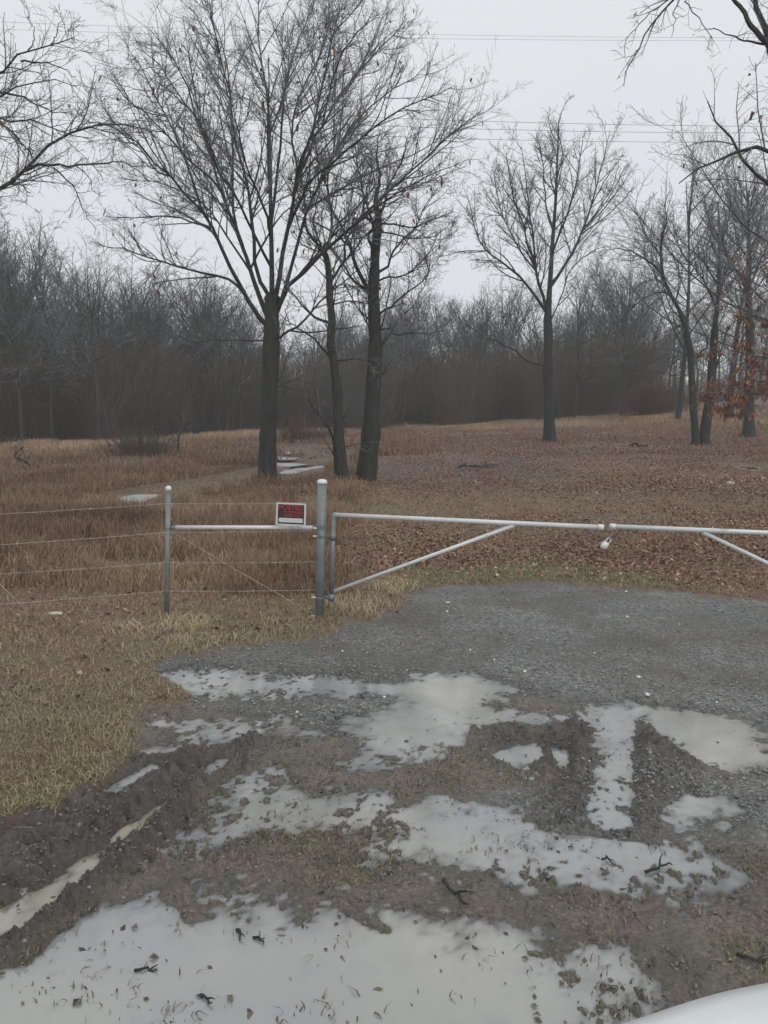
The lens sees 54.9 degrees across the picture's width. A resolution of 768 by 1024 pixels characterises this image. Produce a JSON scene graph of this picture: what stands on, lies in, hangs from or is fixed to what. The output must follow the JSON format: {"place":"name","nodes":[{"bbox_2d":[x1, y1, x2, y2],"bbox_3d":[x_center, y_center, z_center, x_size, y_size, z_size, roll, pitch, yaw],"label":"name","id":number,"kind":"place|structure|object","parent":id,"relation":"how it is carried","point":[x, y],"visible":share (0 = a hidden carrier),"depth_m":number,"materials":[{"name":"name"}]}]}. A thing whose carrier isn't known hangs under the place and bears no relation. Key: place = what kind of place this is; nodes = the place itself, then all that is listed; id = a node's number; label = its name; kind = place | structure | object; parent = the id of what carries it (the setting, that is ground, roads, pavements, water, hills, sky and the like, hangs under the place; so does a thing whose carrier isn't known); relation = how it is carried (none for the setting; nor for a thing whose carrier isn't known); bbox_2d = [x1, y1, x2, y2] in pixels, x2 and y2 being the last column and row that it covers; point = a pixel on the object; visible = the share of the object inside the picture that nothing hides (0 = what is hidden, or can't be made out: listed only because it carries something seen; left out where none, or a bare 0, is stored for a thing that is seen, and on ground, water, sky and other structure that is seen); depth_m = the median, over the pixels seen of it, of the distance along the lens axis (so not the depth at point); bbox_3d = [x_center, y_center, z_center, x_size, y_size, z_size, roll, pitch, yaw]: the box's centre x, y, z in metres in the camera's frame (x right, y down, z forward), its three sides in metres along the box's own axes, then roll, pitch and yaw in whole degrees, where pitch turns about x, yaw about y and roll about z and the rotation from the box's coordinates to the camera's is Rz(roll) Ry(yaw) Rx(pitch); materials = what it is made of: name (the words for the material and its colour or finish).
{"place":"outdoors","nodes":[
{"label":"outdoors","id":0,"kind":"place"},
{"bbox_2d":[86,445,354,502],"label":"dirt track","id":1,"kind":"structure","parent":0,"point":[309,453],"depth_m":23.14,"materials":[{"name":"soil"}]},
{"bbox_2d":[115,494,161,501],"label":"puddle","id":2,"kind":"object","parent":1,"relation":"on","point":[139,496],"visible":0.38,"depth_m":17.82,"materials":[{"name":"liquid"}]},
{"bbox_2d":[277,457,298,460],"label":"puddle","id":3,"kind":"object","parent":1,"relation":"on","point":[293,459],"visible":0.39,"depth_m":30.53,"materials":[{"name":"liquid"}]},
{"bbox_2d":[277,462,313,467],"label":"puddle","id":4,"kind":"object","parent":1,"relation":"on","point":[286,464],"visible":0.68,"depth_m":28.45,"materials":[{"name":"liquid"}]},
{"bbox_2d":[277,466,322,474],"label":"puddle","id":5,"kind":"object","parent":1,"relation":"on","point":[294,470],"visible":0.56,"depth_m":26.44,"materials":[{"name":"liquid"}]},
{"bbox_2d":[4,29,681,40],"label":"power line","id":6,"kind":"object","parent":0,"point":[426,38],"visible":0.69,"depth_m":109.81,"materials":[{"name":"grey metal"}]},
{"bbox_2d":[0,104,708,132],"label":"power line","id":7,"kind":"object","parent":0,"point":[423,127],"visible":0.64,"depth_m":94.40,"materials":[{"name":"grey metal"}]},
{"bbox_2d":[12,22,716,37],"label":"power line","id":8,"kind":"object","parent":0,"point":[424,34],"visible":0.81,"depth_m":109.75,"materials":[{"name":"grey metal"}]},
{"bbox_2d":[0,580,767,1023],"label":"gravel driveway","id":9,"kind":"structure","parent":0,"point":[518,798],"depth_m":3.94,"materials":[{"name":"grey gravel"}]},
{"bbox_2d":[13,826,46,846],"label":"puddle","id":10,"kind":"object","parent":9,"relation":"on","point":[26,827],"visible":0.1,"depth_m":3.53,"materials":[{"name":"liquid"}]},
{"bbox_2d":[0,851,101,934],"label":"puddle","id":11,"kind":"object","parent":9,"relation":"on","point":[31,905],"visible":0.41,"depth_m":3.03,"materials":[{"name":"beige liquid"}]},
{"bbox_2d":[106,764,159,792],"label":"puddle","id":12,"kind":"object","parent":9,"relation":"on","point":[128,780],"visible":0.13,"depth_m":4.03,"materials":[{"name":"liquid"}]},
{"bbox_2d":[110,784,180,843],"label":"puddle","id":13,"kind":"object","parent":9,"relation":"on","point":[124,832],"visible":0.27,"depth_m":3.56,"materials":[{"name":"beige liquid"}]},
{"bbox_2d":[141,744,182,753],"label":"puddle","id":14,"kind":"object","parent":9,"relation":"on","point":[157,750],"visible":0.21,"depth_m":4.37,"materials":[{"name":"liquid"}]},
{"bbox_2d":[200,759,237,774],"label":"puddle","id":15,"kind":"object","parent":9,"relation":"on","point":[212,766],"visible":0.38,"depth_m":4.21,"materials":[{"name":"liquid"}]},
{"bbox_2d":[0,874,659,1023],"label":"puddle","id":16,"kind":"object","parent":9,"relation":"on","point":[400,964],"visible":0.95,"depth_m":2.66,"materials":[{"name":"liquid"}]},
{"bbox_2d":[134,964,157,971],"bbox_3d":[-0.852,1.640,2.659,0.085,0.017,0.035,2,7,0],"label":"fallen stick","id":17,"kind":"object","parent":16,"relation":"on","point":[140,969],"visible":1,"depth_m":2.65,"materials":[{"name":"brown wood"}]},
{"bbox_2d":[199,993,214,1004],"bbox_3d":[-0.607,1.660,2.524,0.068,0.023,0.018,7,9,34],"label":"fallen stick","id":18,"kind":"object","parent":16,"relation":"on","point":[202,995],"visible":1,"depth_m":2.53,"materials":[{"name":"brown wood"}]},
{"bbox_2d":[235,928,244,940],"bbox_3d":[-0.557,1.619,2.842,0.025,0.026,0.073,-3,9,-31],"label":"fallen stick","id":19,"kind":"object","parent":16,"relation":"on","point":[238,931],"visible":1,"depth_m":2.83,"materials":[{"name":"brown wood"}]},
{"bbox_2d":[252,936,264,943],"bbox_3d":[-0.474,1.629,2.820,0.063,0.023,0.024,7,9,33],"label":"fallen stick","id":20,"kind":"object","parent":16,"relation":"on","point":[257,937],"visible":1,"depth_m":2.82,"materials":[{"name":"brown wood"}]},
{"bbox_2d":[0,677,758,1023],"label":"floating leaf bits","id":21,"kind":"object","parent":16,"relation":"on","point":[534,997],"visible":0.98,"depth_m":2.86,"materials":[{"name":"brown plant"}]},
{"bbox_2d":[147,666,598,771],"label":"puddle","id":22,"kind":"object","parent":9,"relation":"on","point":[442,701],"visible":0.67,"depth_m":5.06,"materials":[{"name":"liquid"}]},
{"bbox_2d":[0,614,767,1012],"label":"mud clods","id":23,"kind":"object","parent":9,"relation":"on","point":[362,856],"visible":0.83,"depth_m":3.27,"materials":[{"name":"brown soil"}]},
{"bbox_2d":[2,603,767,1023],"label":"grass stubble","id":24,"kind":"object","parent":9,"relation":"on","point":[364,867],"depth_m":3.37,"materials":[{"name":"brown plant"}]},
{"bbox_2d":[158,766,755,904],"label":"puddle","id":25,"kind":"object","parent":9,"relation":"on","point":[443,833],"visible":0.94,"depth_m":3.54,"materials":[{"name":"liquid"}]},
{"bbox_2d":[601,855,613,863],"bbox_3d":[1.031,1.595,3.392,0.058,0.016,0.045,9,10,43],"label":"fallen stick","id":26,"kind":"object","parent":25,"relation":"on","point":[605,857],"visible":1,"depth_m":3.39,"materials":[{"name":"brown wood"}]},
{"bbox_2d":[644,853,671,873],"bbox_3d":[1.240,1.599,3.350,0.156,0.036,0.056,-4,9,-37],"label":"fallen stick","id":27,"kind":"object","parent":25,"relation":"on","point":[654,869],"visible":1,"depth_m":3.35,"materials":[{"name":"wood"}]},
{"bbox_2d":[441,878,474,904],"bbox_3d":[0.300,1.590,3.107,0.172,0.044,0.051,9,10,44],"label":"fallen stick","id":28,"kind":"object","parent":9,"relation":"on","point":[448,887],"visible":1,"depth_m":3.10,"materials":[{"name":"brown wood"}]},
{"bbox_2d":[481,743,550,778],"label":"puddle","id":29,"kind":"object","parent":9,"relation":"on","point":[532,751],"visible":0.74,"depth_m":4.46,"materials":[{"name":"liquid"}]},
{"bbox_2d":[551,748,569,777],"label":"puddle","id":30,"kind":"object","parent":9,"relation":"on","point":[562,756],"visible":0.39,"depth_m":4.46,"materials":[{"name":"liquid"}]},
{"bbox_2d":[573,700,649,830],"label":"puddle","id":31,"kind":"object","parent":9,"relation":"on","point":[618,721],"visible":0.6,"depth_m":4.41,"materials":[{"name":"liquid"}]},
{"bbox_2d":[662,795,743,842],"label":"puddle","id":32,"kind":"object","parent":9,"relation":"on","point":[691,806],"visible":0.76,"depth_m":3.89,"materials":[{"name":"liquid"}]},
{"bbox_2d":[640,707,767,772],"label":"puddle","id":33,"kind":"object","parent":9,"relation":"on","point":[699,735],"visible":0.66,"depth_m":4.82,"materials":[{"name":"liquid"}]},
{"bbox_2d":[736,952,767,963],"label":"fallen stick","id":34,"kind":"object","parent":9,"relation":"on","point":[747,956],"visible":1,"depth_m":2.78,"materials":[{"name":"wood"}]},
{"bbox_3d":[4.695,0.664,6.688,0.098,1.555,0.098,2,7,0],"label":"gate post","id":35,"kind":"object","parent":9,"relation":"on","visible":0},
{"bbox_2d":[609,523,767,564],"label":"gate leaf","id":36,"kind":"object","parent":35,"relation":"attached to","point":[706,531],"visible":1,"depth_m":6.75,"materials":[{"name":"white paint"}]},
{"bbox_2d":[587,529,621,538],"bbox_3d":[2.021,0.200,6.754,0.349,0.093,0.091,1,7,-8],"label":"chain","id":37,"kind":"object","parent":36,"relation":"hanging from","point":[606,537],"visible":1,"depth_m":6.75,"materials":[{"name":"grey metal"}]},
{"bbox_2d":[600,538,610,549],"bbox_3d":[2.019,0.287,6.732,0.097,0.114,0.066,2,7,0],"label":"padlock","id":38,"kind":"object","parent":37,"relation":"hanging from","point":[604,545],"visible":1,"depth_m":6.71,"materials":[{"name":"metal"}]},
{"bbox_2d":[0,397,767,823],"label":"ground","id":39,"kind":"structure","parent":0,"point":[114,659],"depth_m":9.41,"materials":[{"name":"brown plant"}]},
{"bbox_2d":[2,432,37,468],"bbox_3d":[-12.595,-1.893,25.556,1.124,1.741,1.304,-5,10,-41],"label":"sapling","id":40,"kind":"object","parent":39,"relation":"on","point":[20,459],"visible":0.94,"depth_m":25.62,"materials":[{"name":"brown plant"}]},
{"bbox_2d":[0,241,74,441],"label":"bare tree","id":41,"kind":"object","parent":39,"relation":"on","point":[20,396],"visible":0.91,"depth_m":46.91,"materials":[{"name":"grey plant"}]},
{"bbox_2d":[48,612,62,615],"bbox_3d":[-3.071,0.952,6.925,0.141,0.042,0.078,2,7,0],"label":"pale stone","id":42,"kind":"object","parent":39,"relation":"on","point":[54,614],"visible":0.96,"depth_m":6.90,"materials":[{"name":"white stone"}]},
{"bbox_2d":[19,236,104,440],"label":"bare tree","id":43,"kind":"object","parent":39,"relation":"on","point":[51,417],"visible":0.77,"depth_m":49.51,"materials":[{"name":"grey plant"}]},
{"bbox_2d":[41,266,122,436],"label":"bare tree","id":44,"kind":"object","parent":39,"relation":"on","point":[78,338],"visible":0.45,"depth_m":53.20,"materials":[{"name":"grey plant"}]},
{"bbox_2d":[17,225,148,440],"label":"bare tree","id":45,"kind":"object","parent":39,"relation":"on","point":[98,431],"visible":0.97,"depth_m":47.34,"materials":[{"name":"grey plant"}]},
{"bbox_2d":[0,0,190,234],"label":"bare tree","id":46,"kind":"object","parent":39,"relation":"on","point":[29,166],"visible":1,"depth_m":13.22,"materials":[{"name":"grey plant"}]},
{"bbox_2d":[91,423,181,458],"bbox_3d":[-10.737,-3.043,32.147,3.879,1.679,3.582,-3,9,-32],"label":"brush clump","id":47,"kind":"object","parent":39,"relation":"on","point":[133,444],"visible":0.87,"depth_m":31.85,"materials":[{"name":"brown plant"}]},
{"bbox_2d":[96,284,193,403],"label":"bare tree","id":48,"kind":"object","parent":39,"relation":"on","point":[152,331],"visible":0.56,"depth_m":57.05,"materials":[{"name":"grey plant"}]},
{"bbox_2d":[0,486,316,614],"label":"wire fence","id":49,"kind":"object","parent":39,"relation":"on","point":[168,526],"visible":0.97,"depth_m":7.00,"materials":[{"name":"metal"}]},
{"bbox_2d":[276,502,305,525],"bbox_3d":[-0.873,0.017,6.976,0.282,0.215,0.078,3,7,0],"label":"warning sign","id":50,"kind":"object","parent":49,"relation":"attached to","point":[291,514],"visible":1,"depth_m":6.94,"materials":[{"name":"metal"}]},
{"bbox_2d":[153,408,204,453],"bbox_3d":[-8.844,-3.249,31.958,2.081,2.476,1.658,-1,8,-23],"label":"sapling","id":51,"kind":"object","parent":39,"relation":"on","point":[180,433],"visible":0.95,"depth_m":31.85,"materials":[{"name":"brown plant"}]},
{"bbox_2d":[172,296,261,431],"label":"bare tree","id":52,"kind":"object","parent":39,"relation":"on","point":[217,407],"visible":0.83,"depth_m":58.67,"materials":[{"name":"grey plant"}]},
{"bbox_2d":[57,0,531,482],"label":"bare oak","id":53,"kind":"object","parent":39,"relation":"on","point":[271,306],"visible":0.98,"depth_m":20.06,"materials":[{"name":"brown plant"}]},
{"bbox_2d":[251,414,356,443],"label":"brush clump","id":54,"kind":"object","parent":39,"relation":"on","point":[296,432],"visible":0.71,"depth_m":41.26,"materials":[{"name":"brown plant"}]},
{"bbox_2d":[311,479,326,617],"bbox_3d":[-0.620,0.453,7.070,0.127,1.544,0.098,2,7,0],"label":"gate post","id":55,"kind":"object","parent":39,"relation":"on","point":[319,597],"visible":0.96,"depth_m":7.02,"materials":[{"name":"metal"}]},
{"bbox_2d":[324,513,603,601],"bbox_3d":[0.710,0.483,6.934,2.579,0.866,0.060,3,7,6],"label":"gate leaf","id":56,"kind":"object","parent":55,"relation":"attached to","point":[330,597],"visible":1,"depth_m":6.92,"materials":[{"name":"white paint"}]},
{"bbox_2d":[256,123,421,479],"bbox_3d":[-1.370,-5.846,20.694,4.842,10.476,4.213,2,7,0],"label":"bare tree","id":57,"kind":"object","parent":39,"relation":"on","point":[339,445],"visible":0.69,"depth_m":20.86,"materials":[{"name":"grey plant"}]},
{"bbox_2d":[298,377,383,478],"bbox_3d":[-1.304,-2.223,21.233,2.549,3.482,1.406,3,8,11],"label":"sapling","id":58,"kind":"object","parent":39,"relation":"on","point":[324,421],"visible":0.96,"depth_m":21.36,"materials":[{"name":"brown plant"}]},
{"bbox_2d":[276,101,470,481],"bbox_3d":[-0.290,-6.124,21.589,5.688,10.862,5.283,2,7,0],"label":"bare tree","id":59,"kind":"object","parent":39,"relation":"on","point":[367,465],"visible":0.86,"depth_m":21.38,"materials":[{"name":"brown plant"}]},
{"bbox_2d":[0,444,767,599],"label":"tall dead weeds","id":60,"kind":"object","parent":39,"relation":"on","point":[234,549],"visible":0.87,"depth_m":11.63,"materials":[{"name":"brown plant"}]},
{"bbox_2d":[0,323,767,442],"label":"undergrowth","id":61,"kind":"object","parent":39,"relation":"on","point":[118,408],"visible":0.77,"depth_m":62.73,"materials":[{"name":"plant"}]},
{"bbox_2d":[0,411,767,704],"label":"leaf litter","id":62,"kind":"object","parent":39,"relation":"on","point":[424,535],"visible":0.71,"depth_m":13.28,"materials":[{"name":"brown plant"}]},
{"bbox_2d":[0,403,767,468],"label":"grass","id":63,"kind":"structure","parent":39,"relation":"on","point":[57,449],"depth_m":40.77,"materials":[{"name":"plant"}]},
{"bbox_2d":[0,192,767,441],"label":"wood","id":64,"kind":"object","parent":39,"relation":"on","point":[215,302],"depth_m":69.15,"materials":[{"name":"grey plant"}]},
{"bbox_2d":[365,285,448,425],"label":"bare tree","id":65,"kind":"object","parent":39,"relation":"on","point":[403,382],"visible":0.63,"depth_m":67.08,"materials":[{"name":"grey plant"}]},
{"bbox_2d":[458,460,497,467],"bbox_3d":[3.254,-1.588,24.896,1.429,0.326,0.657,0,8,-12],"label":"fallen stick","id":66,"kind":"object","parent":39,"relation":"on","point":[460,466],"visible":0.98,"depth_m":24.75,"materials":[{"name":"brown wood"}]},
{"bbox_2d":[433,94,641,441],"bbox_3d":[7.170,-11.313,34.621,9.809,16.232,7.817,2,7,0],"label":"bare tree","id":67,"kind":"object","parent":39,"relation":"on","point":[549,432],"visible":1,"depth_m":34.65,"materials":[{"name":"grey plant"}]},
{"bbox_2d":[552,271,629,419],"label":"bare tree","id":68,"kind":"object","parent":39,"relation":"on","point":[578,371],"visible":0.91,"depth_m":60.80,"materials":[{"name":"grey plant"}]},
{"bbox_2d":[577,250,693,416],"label":"bare tree","id":69,"kind":"object","parent":39,"relation":"on","point":[624,359],"visible":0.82,"depth_m":59.78,"materials":[{"name":"grey plant"}]},
{"bbox_2d":[628,442,647,446],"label":"fallen stick","id":70,"kind":"object","parent":39,"relation":"on","point":[635,443],"visible":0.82,"depth_m":32.53,"materials":[{"name":"brown wood"}]},
{"bbox_2d":[599,377,688,415],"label":"brush clump","id":71,"kind":"object","parent":39,"relation":"on","point":[651,402],"visible":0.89,"depth_m":57.55,"materials":[{"name":"plant"}]},
{"bbox_2d":[574,184,727,444],"bbox_3d":[11.558,-8.830,33.644,7.579,11.479,4.016,-2,8,-24],"label":"bare tree","id":72,"kind":"object","parent":39,"relation":"on","point":[695,434],"visible":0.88,"depth_m":33.69,"materials":[{"name":"grey plant"}]},
{"bbox_2d":[643,290,701,393],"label":"bare tree","id":73,"kind":"object","parent":39,"relation":"on","point":[672,363],"visible":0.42,"depth_m":65.23,"materials":[{"name":"grey plant"}]},
{"bbox_2d":[589,82,767,321],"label":"bare tree","id":74,"kind":"object","parent":39,"relation":"on","point":[714,235],"visible":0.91,"depth_m":26.36,"materials":[{"name":"grey plant"}]},
{"bbox_2d":[590,108,767,419],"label":"bare tree","id":75,"kind":"object","parent":39,"relation":"on","point":[678,412],"visible":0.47,"depth_m":50.00,"materials":[{"name":"grey plant"}]},
{"bbox_2d":[610,0,767,251],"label":"bare tree","id":76,"kind":"object","parent":39,"relation":"on","point":[755,30],"visible":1,"depth_m":11.76,"materials":[{"name":"grey plant"}]},
{"bbox_2d":[623,983,767,1023],"bbox_3d":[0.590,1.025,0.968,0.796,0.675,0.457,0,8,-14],"label":"pickup truck","id":77,"kind":"object","parent":39,"relation":"on","point":[747,1005],"visible":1,"depth_m":1.06,"materials":[{"name":"white paint"}]},
{"bbox_2d":[623,117,767,417],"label":"bare tree","id":78,"kind":"object","parent":39,"relation":"on","point":[732,371],"visible":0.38,"depth_m":48.39,"materials":[{"name":"grey plant"}]},
{"bbox_2d":[647,175,764,444],"bbox_3d":[14.634,-9.422,34.036,5.971,12.768,5.612,2,7,0],"label":"bare tree","id":79,"kind":"object","parent":39,"relation":"on","point":[706,422],"visible":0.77,"depth_m":33.89,"materials":[{"name":"grey plant"}]},
{"bbox_2d":[668,182,767,336],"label":"bare tree","id":80,"kind":"object","parent":39,"relation":"on","point":[735,264],"visible":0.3,"depth_m":41.31,"materials":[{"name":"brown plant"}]},
{"bbox_2d":[688,151,767,436],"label":"bare tree","id":81,"kind":"object","parent":39,"relation":"on","point":[748,428],"visible":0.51,"depth_m":37.98,"materials":[{"name":"grey plant"}]},
{"bbox_2d":[691,237,767,422],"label":"russet oak","id":82,"kind":"object","parent":39,"relation":"on","point":[750,382],"visible":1,"depth_m":23.38,"materials":[{"name":"brown plant"}]},
{"bbox_2d":[692,260,767,394],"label":"bare tree","id":83,"kind":"object","parent":39,"relation":"on","point":[740,363],"visible":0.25,"depth_m":70.93,"materials":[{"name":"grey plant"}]},
{"bbox_2d":[734,466,760,470],"bbox_3d":[10.780,-1.267,21.927,0.712,0.130,0.712,2,13,0],"label":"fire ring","id":84,"kind":"object","parent":39,"relation":"on","point":[746,468],"visible":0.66,"depth_m":21.96,"materials":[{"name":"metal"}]},
{"bbox_2d":[0,0,767,395],"label":"sky","id":85,"kind":"structure","parent":0,"point":[584,66],"materials":[{"name":"white"}]},
{"bbox_2d":[1,97,767,126],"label":"power line","id":86,"kind":"object","parent":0,"point":[453,120],"visible":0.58,"depth_m":94.29,"materials":[{"name":"grey metal"}]},
{"bbox_2d":[20,117,749,142],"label":"power line","id":87,"kind":"object","parent":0,"point":[421,137],"visible":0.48,"depth_m":94.57,"materials":[{"name":"grey metal"}]}
]}

